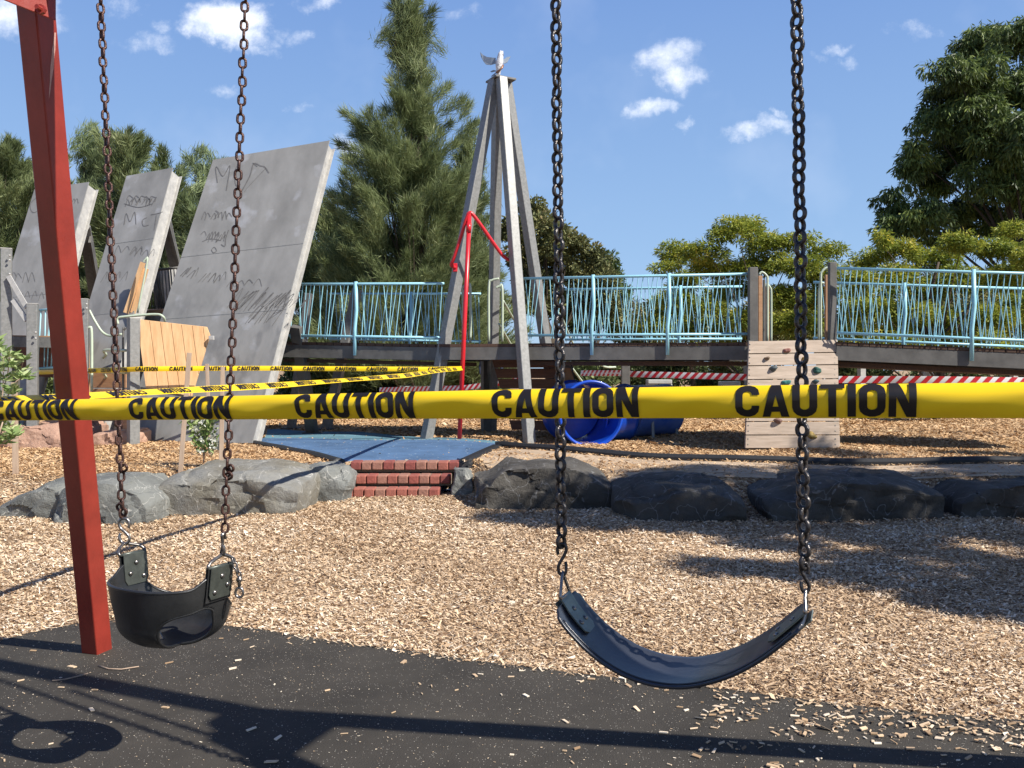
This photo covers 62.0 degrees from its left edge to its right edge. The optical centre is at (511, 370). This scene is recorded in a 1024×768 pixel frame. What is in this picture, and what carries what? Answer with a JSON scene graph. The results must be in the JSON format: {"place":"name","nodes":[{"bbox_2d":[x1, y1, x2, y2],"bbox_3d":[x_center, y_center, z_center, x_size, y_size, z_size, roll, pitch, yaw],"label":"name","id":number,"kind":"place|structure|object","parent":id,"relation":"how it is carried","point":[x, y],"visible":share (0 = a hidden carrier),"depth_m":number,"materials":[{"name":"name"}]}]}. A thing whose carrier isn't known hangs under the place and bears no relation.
{"place":"outdoors","nodes":[
{"label":"outdoors","id":0,"kind":"place"},
{"bbox_2d":[1,630,1021,767],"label":"wood grit","id":1,"kind":"object","parent":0,"point":[436,711],"visible":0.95,"depth_m":3.39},
{"bbox_2d":[0,371,1023,721],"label":"ground","id":2,"kind":"structure","parent":0,"point":[10,481],"depth_m":5.60,"materials":[{"name":"brown wood"}]},
{"bbox_2d":[0,247,12,424],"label":"steel post","id":3,"kind":"object","parent":2,"relation":"on","point":[5,293],"visible":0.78,"depth_m":12.93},
{"bbox_2d":[6,275,26,321],"bbox_3d":[-7.476,-1.091,12.881,0.376,0.720,0.055,0,0,9],"label":"brace frame","id":4,"kind":"object","parent":3,"relation":"attached to","point":[20,296],"visible":1,"depth_m":12.86,"materials":[{"name":"metal"}]},
{"bbox_2d":[11,382,18,474],"bbox_3d":[-5.114,0.626,8.760,0.071,1.006,0.065,0,0,-11],"label":"garden stake","id":5,"kind":"object","parent":2,"relation":"on","point":[15,458],"visible":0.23,"depth_m":8.74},
{"bbox_2d":[0,129,34,260],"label":"casuarina tree","id":6,"kind":"object","parent":2,"relation":"on","point":[11,148],"visible":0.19,"depth_m":29.67,"materials":[{"name":"green plant"}]},
{"bbox_2d":[0,333,37,443],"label":"leafy shrub","id":7,"kind":"object","parent":2,"relation":"on","point":[14,431],"visible":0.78,"depth_m":7.78,"materials":[{"name":"green plant"}]},
{"bbox_2d":[0,423,60,448],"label":"boulder","id":8,"kind":"object","parent":2,"relation":"on","point":[40,435],"visible":0.24,"depth_m":11.79,"materials":[{"name":"pink stone"}]},
{"bbox_2d":[0,481,64,518],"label":"boulder","id":9,"kind":"object","parent":2,"relation":"on","point":[40,501],"visible":0.38,"depth_m":7.98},
{"bbox_2d":[26,303,38,423],"bbox_3d":[-7.250,0.070,12.866,0.159,2.165,0.230,0,0,-20],"label":"steel post","id":10,"kind":"object","parent":2,"relation":"on","point":[32,333],"visible":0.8,"depth_m":12.83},
{"bbox_2d":[0,157,73,257],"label":"casuarina tree","id":11,"kind":"object","parent":2,"relation":"on","point":[6,206],"visible":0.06,"depth_m":29.84,"materials":[{"name":"green plant"}]},
{"bbox_2d":[44,377,52,393],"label":"shrub","id":12,"kind":"object","parent":2,"relation":"on","point":[49,388],"visible":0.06,"depth_m":26.58,"materials":[{"name":"green plant"}]},
{"bbox_2d":[12,182,97,423],"bbox_3d":[-8.521,-1.063,15.852,1.264,4.916,3.104,0,0,13],"label":"leaning monolith","id":13,"kind":"object","parent":2,"relation":"on","point":[27,272],"visible":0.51,"depth_m":15.70,"materials":[{"name":"grey concrete"}]},
{"bbox_2d":[12,335,126,428],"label":"play platform","id":14,"kind":"structure","parent":2,"relation":"on","point":[19,344],"depth_m":13.09,"materials":[{"name":"wood"}]},
{"bbox_2d":[39,308,52,369],"bbox_3d":[-7.009,-0.490,13.101,0.839,0.982,0.040,0,0,14],"label":"blue railing","id":15,"kind":"object","parent":14,"relation":"on","point":[44,367],"visible":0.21,"depth_m":13.15,"materials":[{"name":"metal"}]},
{"bbox_2d":[38,420,110,435],"bbox_3d":[-6.836,0.969,13.199,1.068,0.471,0.690,0,0,0],"label":"boulder","id":16,"kind":"object","parent":2,"relation":"on","point":[99,427],"visible":0.13,"depth_m":13.02,"materials":[{"name":"pink stone"}]},
{"bbox_2d":[81,298,89,383],"bbox_3d":[-6.320,0.039,12.564,0.140,2.195,0.210,0,0,-17],"label":"steel post","id":17,"kind":"object","parent":2,"relation":"on","point":[85,308],"visible":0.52,"depth_m":12.55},
{"bbox_2d":[88,257,165,397],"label":"climbing rungs","id":18,"kind":"object","parent":17,"relation":"attached to","point":[123,350],"visible":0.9,"depth_m":12.70,"materials":[{"name":"green paint"}]},
{"bbox_2d":[68,116,108,298],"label":"casuarina tree","id":19,"kind":"object","parent":2,"relation":"on","point":[84,143],"visible":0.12,"depth_m":30.70,"materials":[{"name":"green plant"}]},
{"bbox_2d":[48,469,168,524],"bbox_3d":[-3.764,1.270,8.260,0.934,0.585,1.107,0,0,0],"label":"boulder","id":20,"kind":"object","parent":2,"relation":"on","point":[145,500],"visible":0.42,"depth_m":7.84,"materials":[{"name":"stone"}]},
{"bbox_2d":[93,427,154,445],"bbox_3d":[-5.624,1.039,12.329,0.744,0.414,0.691,0,0,0],"label":"boulder","id":21,"kind":"object","parent":2,"relation":"on","point":[107,437],"visible":0.51,"depth_m":12.06,"materials":[{"name":"pink stone"}]},
{"bbox_2d":[79,123,181,313],"bbox_3d":[-12.902,-3.372,28.971,4.120,10.041,3.955,0,0,0],"label":"casuarina tree","id":22,"kind":"object","parent":2,"relation":"on","point":[130,155],"visible":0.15,"depth_m":28.47,"materials":[{"name":"green plant"}]},
{"bbox_2d":[126,317,139,444],"bbox_3d":[-5.315,0.197,11.950,0.146,1.869,0.146,0,0,-43],"label":"steel post","id":23,"kind":"object","parent":2,"relation":"on","point":[133,360],"visible":0.82,"depth_m":11.89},
{"bbox_2d":[140,319,213,396],"bbox_3d":[-4.763,-0.154,12.153,1.009,1.121,0.235,0,0,-10],"label":"wooden panel","id":24,"kind":"object","parent":23,"relation":"attached to","point":[166,344],"visible":0.8,"depth_m":12.06,"materials":[{"name":"wood"}]},
{"bbox_2d":[89,168,181,429],"bbox_3d":[-6.423,-1.137,14.798,1.089,4.835,3.263,0,0,14],"label":"leaning monolith","id":25,"kind":"object","parent":2,"relation":"on","point":[143,228],"visible":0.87,"depth_m":14.53,"materials":[{"name":"grey concrete"}]},
{"bbox_2d":[123,262,148,313],"bbox_3d":[-6.148,-1.349,13.925,0.378,0.846,0.100,0,0,0],"label":"timber post","id":26,"kind":"object","parent":25,"relation":"on","point":[135,291],"visible":0.93,"depth_m":13.89,"materials":[{"name":"brown wood"}]},
{"bbox_2d":[140,308,163,380],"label":"play platform","id":27,"kind":"structure","parent":2,"relation":"on","point":[155,318],"depth_m":14.60,"materials":[{"name":"metal"}]},
{"bbox_2d":[153,269,175,308],"bbox_3d":[-6.411,-1.505,15.766,0.751,0.785,0.316,0,0,28],"label":"corrugated sheet","id":28,"kind":"object","parent":27,"relation":"on","point":[165,296],"visible":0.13,"depth_m":15.86,"materials":[{"name":"metal"}]},
{"bbox_2d":[151,266,177,308],"bbox_3d":[-6.220,-1.487,15.300,0.677,0.780,0.044,0,0,0],"label":"railing","id":29,"kind":"object","parent":27,"relation":"on","point":[167,269],"visible":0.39,"depth_m":15.29,"materials":[{"name":"grey metal"}]},
{"bbox_2d":[143,140,196,252],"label":"casuarina tree","id":30,"kind":"object","parent":2,"relation":"on","point":[161,157],"visible":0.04,"depth_m":29.81,"materials":[{"name":"green plant"}]},
{"bbox_2d":[178,353,191,472],"bbox_3d":[-3.464,0.477,9.010,0.138,1.330,0.037,0,0,-12],"label":"garden stake","id":31,"kind":"object","parent":2,"relation":"on","point":[184,422],"visible":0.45,"depth_m":8.99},
{"bbox_2d":[162,140,212,267],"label":"casuarina tree","id":32,"kind":"object","parent":2,"relation":"on","point":[187,211],"visible":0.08,"depth_m":27.48,"materials":[{"name":"green plant"}]},
{"bbox_2d":[178,419,218,462],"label":"flowering sapling","id":33,"kind":"object","parent":2,"relation":"on","point":[205,432],"visible":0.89,"depth_m":9.15,"materials":[{"name":"green plant"}]},
{"bbox_2d":[205,364,211,454],"bbox_3d":[-3.779,0.518,10.610,0.108,1.200,0.048,0,0,21],"label":"garden stake","id":34,"kind":"object","parent":2,"relation":"on","point":[207,376],"visible":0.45,"depth_m":10.60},
{"bbox_2d":[189,144,228,202],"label":"casuarina tree","id":35,"kind":"object","parent":2,"relation":"on","point":[210,156],"visible":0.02,"depth_m":31.77,"materials":[{"name":"green plant"}]},
{"bbox_2d":[219,367,224,459],"bbox_3d":[-3.106,0.602,9.110,0.059,1.284,0.050,0,0,-11],"label":"garden stake","id":36,"kind":"object","parent":2,"relation":"on","point":[221,427],"visible":0.56,"depth_m":9.10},
{"bbox_2d":[140,140,334,443],"bbox_3d":[-4.371,-1.298,13.493,2.642,4.987,2.076,0,0,12],"label":"leaning monolith","id":37,"kind":"object","parent":2,"relation":"on","point":[280,200],"visible":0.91,"depth_m":13.50,"materials":[{"name":"grey concrete"}]},
{"bbox_2d":[160,457,316,516],"bbox_3d":[-2.778,1.244,8.753,1.474,0.668,1.194,0,0,0],"label":"boulder","id":38,"kind":"object","parent":2,"relation":"on","point":[259,486],"visible":0.72,"depth_m":8.22,"materials":[{"name":"stone"}]},
{"bbox_2d":[247,440,344,461],"bbox_3d":[-2.846,1.230,11.219,0.342,0.424,3.622,0,0,-36],"label":"rubber edging","id":39,"kind":"object","parent":2,"relation":"on","point":[316,454],"visible":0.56,"depth_m":11.10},
{"bbox_2d":[281,293,313,428],"bbox_3d":[-3.916,-0.166,15.600,0.564,2.505,0.300,0,0,0],"label":"support leg","id":40,"kind":"object","parent":2,"relation":"on","point":[291,423],"visible":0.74,"depth_m":15.55,"materials":[{"name":"metal"}]},
{"bbox_2d":[290,324,323,433],"bbox_3d":[-3.421,0.214,14.186,0.315,1.913,1.127,0,0,0],"label":"support leg","id":41,"kind":"object","parent":2,"relation":"on","point":[296,332],"visible":0.44,"depth_m":14.02,"materials":[{"name":"grey metal"}]},
{"bbox_2d":[275,357,377,394],"bbox_3d":[-5.875,0.250,27.178,3.542,1.876,2.590,0,0,0],"label":"shrub","id":42,"kind":"object","parent":2,"relation":"on","point":[357,387],"visible":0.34,"depth_m":26.52,"materials":[{"name":"green plant"}]},
{"bbox_2d":[301,460,355,501],"bbox_3d":[-2.127,1.288,9.508,0.701,0.535,0.948,0,0,0],"label":"boulder","id":43,"kind":"object","parent":2,"relation":"on","point":[334,478],"visible":0.52,"depth_m":9.11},
{"bbox_2d":[281,194,379,389],"bbox_3d":[-6.063,-2.411,29.076,4.916,7.413,4.759,0,0,44],"label":"casuarina tree","id":44,"kind":"object","parent":2,"relation":"on","point":[323,226],"visible":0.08,"depth_m":28.20,"materials":[{"name":"green plant"}]},
{"bbox_2d":[318,288,361,429],"bbox_3d":[-3.116,-0.168,15.400,0.817,2.632,0.300,0,0,0],"label":"support leg","id":45,"kind":"object","parent":2,"relation":"on","point":[327,424],"visible":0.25,"depth_m":15.35,"materials":[{"name":"metal"}]},
{"bbox_2d":[262,438,494,490],"bbox_3d":[-2.039,1.208,11.525,3.735,0.372,3.653,0,0,0],"label":"blue mat","id":46,"kind":"object","parent":2,"relation":"on","point":[348,450],"visible":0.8,"depth_m":11.55,"materials":[{"name":"rubber"}]},
{"bbox_2d":[265,429,494,442],"bbox_3d":[-2.529,1.056,13.382,5.304,0.064,1.573,0,0,34],"label":"teal mat","id":47,"kind":"object","parent":2,"relation":"on","point":[275,433],"visible":0.9,"depth_m":13.66,"materials":[{"name":"rubber"}]},
{"bbox_2d":[364,372,430,392],"bbox_3d":[-3.538,0.439,27.096,3.362,1.744,2.430,0,0,15],"label":"shrub","id":48,"kind":"object","parent":2,"relation":"on","point":[389,383],"visible":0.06,"depth_m":26.65,"materials":[{"name":"green plant"}]},
{"bbox_2d":[289,0,511,391],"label":"casuarina tree","id":49,"kind":"object","parent":2,"relation":"on","point":[412,185],"visible":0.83,"depth_m":24.10,"materials":[{"name":"green plant"}]},
{"bbox_2d":[347,460,458,497],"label":"brick steps","id":50,"kind":"structure","parent":2,"relation":"on","point":[393,478],"depth_m":9.69,"materials":[{"name":"brick"}]},
{"bbox_2d":[379,378,517,391],"bbox_3d":[-1.377,0.251,20.357,5.236,0.622,0.357,0,0,35],"label":"barrier tape","id":51,"kind":"object","parent":2,"relation":"on","point":[426,388],"visible":0.56,"depth_m":20.89,"materials":[{"name":"multicoloured"}]},
{"bbox_2d":[361,233,536,392],"bbox_3d":[-2.224,-1.617,28.069,6.143,6.331,5.775,0,0,0],"label":"casuarina tree","id":52,"kind":"object","parent":2,"relation":"on","point":[511,336],"visible":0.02,"depth_m":27.42,"materials":[{"name":"green plant"}]},
{"bbox_2d":[452,466,473,495],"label":"boulder","id":53,"kind":"object","parent":2,"relation":"on","point":[463,481],"visible":0.62,"depth_m":9.36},
{"bbox_2d":[451,444,501,492],"bbox_3d":[-0.415,1.220,10.631,0.169,0.398,2.260,0,0,10],"label":"rubber edging","id":54,"kind":"object","parent":2,"relation":"on","point":[475,455],"visible":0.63,"depth_m":10.25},
{"bbox_2d":[446,112,512,390],"bbox_3d":[-1.053,-3.406,26.501,2.235,9.222,2.276,0,0,29],"label":"casuarina tree","id":55,"kind":"object","parent":2,"relation":"on","point":[467,151],"visible":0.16,"depth_m":26.25,"materials":[{"name":"green plant"}]},
{"bbox_2d":[420,74,554,442],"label":"steel tower","id":56,"kind":"structure","parent":2,"relation":"on","point":[499,121],"depth_m":13.22,"materials":[{"name":"metal"}]},
{"bbox_2d":[283,281,480,365],"bbox_3d":[-2.192,-0.745,14.317,2.916,1.351,1.876,0,0,16],"label":"footbridge","id":57,"kind":"object","parent":56,"relation":"attached to","point":[387,351],"visible":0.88,"depth_m":13.53,"materials":[{"name":"blue metal"}]},
{"bbox_2d":[450,211,508,438],"bbox_3d":[-0.452,-0.648,12.873,0.988,3.476,0.344,0,0,0],"label":"fire pole","id":58,"kind":"object","parent":56,"relation":"attached to","point":[467,223],"visible":0.88,"depth_m":12.73,"materials":[{"name":"metal"}]},
{"bbox_2d":[0,367,462,400],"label":"caution tape","id":59,"kind":"object","parent":58,"relation":"attached to","point":[197,389],"visible":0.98,"depth_m":5.56,"materials":[{"name":"yellow plastic"}]},
{"bbox_2d":[39,366,461,373],"bbox_3d":[-4.653,0.006,12.557,7.600,0.142,1.805,0,0,12],"label":"caution tape","id":60,"kind":"object","parent":58,"relation":"attached to","point":[241,368],"visible":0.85,"depth_m":12.23,"materials":[{"name":"yellow plastic"}]},
{"bbox_2d":[461,278,503,342],"bbox_3d":[-0.412,-0.960,13.585,0.846,1.046,0.284,0,0,-43],"label":"stair rail","id":61,"kind":"object","parent":56,"relation":"on","point":[488,310],"visible":0.88,"depth_m":13.58,"materials":[{"name":"metal"}]},
{"bbox_2d":[480,50,510,76],"bbox_3d":[-0.285,-4.852,13.559,0.502,0.539,0.199,0,0,10],"label":"bird sculpture","id":62,"kind":"object","parent":56,"relation":"on","point":[499,61],"visible":0.86,"depth_m":13.55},
{"bbox_2d":[498,301,615,387],"bbox_3d":[0.609,-0.272,15.848,1.355,1.843,3.351,0,0,32],"label":"stair rail","id":63,"kind":"object","parent":56,"relation":"attached to","point":[509,342],"visible":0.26,"depth_m":15.30,"materials":[{"name":"metal"}]},
{"bbox_2d":[523,273,747,365],"bbox_3d":[1.979,-0.746,13.455,3.297,1.352,1.926,0,0,12],"label":"footbridge","id":64,"kind":"object","parent":56,"relation":"attached to","point":[667,353],"visible":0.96,"depth_m":12.64,"materials":[{"name":"blue metal"}]},
{"bbox_2d":[0,620,1023,767],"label":"rubber mat","id":65,"kind":"object","parent":2,"relation":"on","point":[312,719],"visible":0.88,"depth_m":3.40,"materials":[{"name":"rubber"}]},
{"bbox_2d":[5,0,111,654],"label":"swing frame","id":66,"kind":"object","parent":65,"relation":"on","point":[38,36],"visible":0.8,"depth_m":3.65,"materials":[{"name":"red paint"}]},
{"bbox_2d":[96,0,248,648],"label":"toddler swing","id":67,"kind":"object","parent":66,"relation":"hanging from","point":[146,613],"visible":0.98,"depth_m":2.79,"materials":[{"name":"metal"}]},
{"bbox_2d":[0,382,1023,420],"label":"caution tape","id":68,"kind":"object","parent":66,"relation":"attached to","point":[957,400],"visible":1,"depth_m":1.59,"materials":[{"name":"yellow plastic"}]},
{"bbox_2d":[550,0,813,689],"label":"belt swing","id":69,"kind":"object","parent":66,"relation":"hanging from","point":[590,631],"visible":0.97,"depth_m":2.24,"materials":[{"name":"rubber"}]},
{"bbox_2d":[98,665,138,669],"bbox_3d":[-1.839,1.382,3.959,0.197,0.006,0.046,0,0,4],"label":"twig","id":70,"kind":"object","parent":65,"relation":"on","point":[117,668],"visible":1,"depth_m":3.95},
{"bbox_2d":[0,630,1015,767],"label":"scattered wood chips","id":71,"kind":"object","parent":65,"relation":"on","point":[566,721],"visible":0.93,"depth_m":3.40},
{"bbox_2d":[633,696,1023,767],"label":"spilled wood chips","id":72,"kind":"object","parent":65,"relation":"on","point":[914,724],"visible":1,"depth_m":3.31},
{"bbox_2d":[0,418,1023,482],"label":"orange wood chips","id":73,"kind":"object","parent":2,"relation":"on","point":[869,439],"visible":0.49,"depth_m":12.04,"materials":[{"name":"wood"}]},
{"bbox_2d":[492,360,573,430],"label":"timber wall","id":74,"kind":"structure","parent":2,"relation":"on","point":[505,368],"depth_m":13.74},
{"bbox_2d":[473,455,613,510],"bbox_3d":[0.332,1.258,9.106,1.478,0.628,1.194,0,0,0],"label":"boulder","id":75,"kind":"object","parent":2,"relation":"on","point":[520,482],"visible":0.74,"depth_m":8.57,"materials":[{"name":"stone"}]},
{"bbox_2d":[501,194,630,342],"bbox_3d":[1.806,-2.848,32.136,5.379,7.871,4.679,0,0,0],"label":"broadleaf tree","id":76,"kind":"object","parent":2,"relation":"on","point":[580,258],"visible":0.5,"depth_m":31.66,"materials":[{"name":"green plant"}]},
{"bbox_2d":[542,380,622,444],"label":"play tunnel","id":77,"kind":"structure","parent":2,"relation":"on","point":[594,430],"depth_m":12.90,"materials":[{"name":"blue plastic"}]},
{"bbox_2d":[549,249,639,379],"bbox_3d":[3.571,-2.150,36.601,4.237,6.315,2.733,0,0,-25],"label":"broadleaf tree","id":78,"kind":"object","parent":2,"relation":"on","point":[616,264],"visible":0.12,"depth_m":36.26,"materials":[{"name":"green plant"}]},
{"bbox_2d":[559,366,654,387],"bbox_3d":[2.651,0.209,26.009,2.554,1.937,2.647,0,0,41],"label":"shrub","id":79,"kind":"object","parent":2,"relation":"on","point":[612,381],"visible":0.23,"depth_m":25.46,"materials":[{"name":"green plant"}]},
{"bbox_2d":[605,387,638,439],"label":"play tunnel","id":80,"kind":"structure","parent":2,"relation":"on","point":[628,428],"depth_m":12.97,"materials":[{"name":"blue plastic"}]},
{"bbox_2d":[621,366,629,384],"bbox_3d":[2.265,0.477,17.000,0.190,1.235,0.190,0,0,0],"label":"stair post","id":81,"kind":"object","parent":2,"relation":"on","point":[625,374],"depth_m":16.92,"materials":[{"name":"grey wood"}]},
{"bbox_2d":[581,370,753,379],"bbox_3d":[2.933,0.096,16.913,4.238,0.201,0.628,0,0,40],"label":"barrier tape","id":82,"kind":"object","parent":81,"relation":"attached to","point":[690,375],"visible":0.91,"depth_m":16.63,"materials":[{"name":"multicoloured"}]},
{"bbox_2d":[614,299,677,342],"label":"tree","id":83,"kind":"object","parent":2,"relation":"on","point":[646,305],"visible":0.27,"depth_m":29.02,"materials":[{"name":"green plant"}]},
{"bbox_2d":[614,383,683,437],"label":"play tunnel","id":84,"kind":"structure","parent":2,"relation":"on","point":[653,427],"depth_m":13.61,"materials":[{"name":"blue plastic"}]},
{"bbox_2d":[645,379,671,384],"bbox_3d":[4.176,0.662,24.225,0.707,0.802,0.450,0,0,0],"label":"concrete bench","id":85,"kind":"object","parent":2,"relation":"on","point":[657,381],"visible":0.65,"depth_m":24.00,"materials":[{"name":"paint"}]},
{"bbox_2d":[636,366,706,386],"bbox_3d":[5.324,0.234,27.876,3.244,1.740,1.877,0,0,-16],"label":"shrub","id":86,"kind":"object","parent":2,"relation":"on","point":[677,381],"visible":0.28,"depth_m":27.42,"materials":[{"name":"green plant"}]},
{"bbox_2d":[610,473,746,521],"bbox_3d":[1.590,1.287,8.344,1.247,0.551,1.052,0,0,0],"label":"boulder","id":87,"kind":"object","parent":2,"relation":"on","point":[687,497],"visible":0.7,"depth_m":7.88,"materials":[{"name":"stone"}]},
{"bbox_2d":[633,289,746,385],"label":"tree","id":88,"kind":"object","parent":2,"relation":"on","point":[691,368],"visible":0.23,"depth_m":25.48,"materials":[{"name":"green plant"}]},
{"bbox_2d":[718,381,739,385],"bbox_3d":[5.670,0.692,22.225,0.587,0.810,0.450,0,0,0],"label":"concrete bench","id":89,"kind":"object","parent":2,"relation":"on","point":[728,383],"visible":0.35,"depth_m":22.00,"materials":[{"name":"paint"}]},
{"bbox_2d":[688,360,772,385],"bbox_3d":[7.063,0.235,27.039,2.717,1.829,2.153,0,0,-22],"label":"shrub","id":90,"kind":"object","parent":2,"relation":"on","point":[711,369],"visible":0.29,"depth_m":26.66,"materials":[{"name":"green plant"}]},
{"bbox_2d":[632,213,853,384],"bbox_3d":[5.455,-1.313,19.993,5.326,5.145,3.089,0,0,0],"label":"broadleaf tree","id":91,"kind":"object","parent":2,"relation":"on","point":[760,242],"visible":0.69,"depth_m":19.59,"materials":[{"name":"green plant"}]},
{"bbox_2d":[495,441,1023,465],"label":"rubber edging","id":92,"kind":"object","parent":2,"relation":"on","point":[837,461],"visible":0.73,"depth_m":9.90,"materials":[{"name":"rubber"}]},
{"bbox_2d":[735,286,823,379],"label":"tree","id":93,"kind":"object","parent":2,"relation":"on","point":[775,338],"visible":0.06,"depth_m":24.34,"materials":[{"name":"green plant"}]},
{"bbox_2d":[744,262,839,448],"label":"climbing wall","id":94,"kind":"structure","parent":2,"relation":"on","point":[766,433],"depth_m":11.61,"materials":[{"name":"beige wood"}]},
{"bbox_2d":[813,267,1023,375],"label":"footbridge","id":95,"kind":"object","parent":94,"relation":"attached to","point":[903,356],"visible":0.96,"depth_m":11.50,"materials":[{"name":"blue metal"}]},
{"bbox_2d":[745,466,948,522],"bbox_3d":[3.188,1.271,8.444,1.729,0.596,1.168,0,0,0],"label":"boulder","id":96,"kind":"object","parent":2,"relation":"on","point":[847,494],"visible":0.69,"depth_m":7.90,"materials":[{"name":"stone"}]},
{"bbox_2d":[857,368,865,383],"bbox_3d":[9.032,0.284,22.000,0.161,1.618,0.161,0,0,-11],"label":"bollard post","id":97,"kind":"object","parent":2,"relation":"on","point":[861,372],"depth_m":21.93,"materials":[{"name":"metal"}]},
{"bbox_2d":[824,376,1023,382],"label":"barrier tape","id":98,"kind":"object","parent":97,"relation":"attached to","point":[900,379],"visible":0.79,"depth_m":14.19,"materials":[{"name":"white"}]},
{"bbox_2d":[839,368,898,383],"bbox_3d":[10.552,0.402,25.021,2.986,1.620,2.040,0,0,-24],"label":"shrub","id":99,"kind":"object","parent":2,"relation":"on","point":[853,372],"visible":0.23,"depth_m":24.27,"materials":[{"name":"green plant"}]},
{"bbox_2d":[823,285,921,341],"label":"tree","id":100,"kind":"object","parent":2,"relation":"on","point":[892,292],"visible":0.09,"depth_m":24.65,"materials":[{"name":"green plant"}]},
{"bbox_2d":[822,218,1023,418],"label":"broadleaf tree","id":101,"kind":"object","parent":2,"relation":"on","point":[942,255],"visible":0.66,"depth_m":18.13,"materials":[{"name":"green plant"}]},
{"bbox_2d":[894,371,991,383],"bbox_3d":[13.244,0.440,25.985,4.296,1.478,2.506,0,0,0],"label":"shrub","id":102,"kind":"object","parent":2,"relation":"on","point":[913,373],"visible":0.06,"depth_m":25.27,"materials":[{"name":"green plant"}]},
{"bbox_2d":[866,15,1023,270],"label":"broadleaf tree","id":103,"kind":"object","parent":2,"relation":"on","point":[975,98],"visible":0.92,"depth_m":26.06,"materials":[{"name":"green plant"}]},
{"bbox_2d":[898,268,1012,375],"bbox_3d":[12.569,-0.904,24.040,3.281,4.224,3.230,0,0,0],"label":"tree","id":104,"kind":"object","parent":2,"relation":"on","point":[962,305],"visible":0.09,"depth_m":23.39,"materials":[{"name":"green plant"}]},
{"bbox_2d":[930,473,1023,519],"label":"boulder","id":105,"kind":"object","parent":2,"relation":"on","point":[965,495],"visible":0.54,"depth_m":8.00,"materials":[{"name":"stone"}]},
{"bbox_2d":[974,261,1023,349],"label":"tree","id":106,"kind":"object","parent":2,"relation":"on","point":[1011,331],"visible":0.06,"depth_m":23.18,"materials":[{"name":"green plant"}]},
{"bbox_2d":[0,0,1023,370],"label":"sky","id":107,"kind":"structure","parent":0,"point":[676,118],"materials":[{"name":"blue"}]},
{"bbox_2d":[479,449,1023,481],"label":"sand path","id":108,"kind":"structure","parent":0,"point":[1012,468],"depth_m":9.26,"materials":[{"name":"sand"}]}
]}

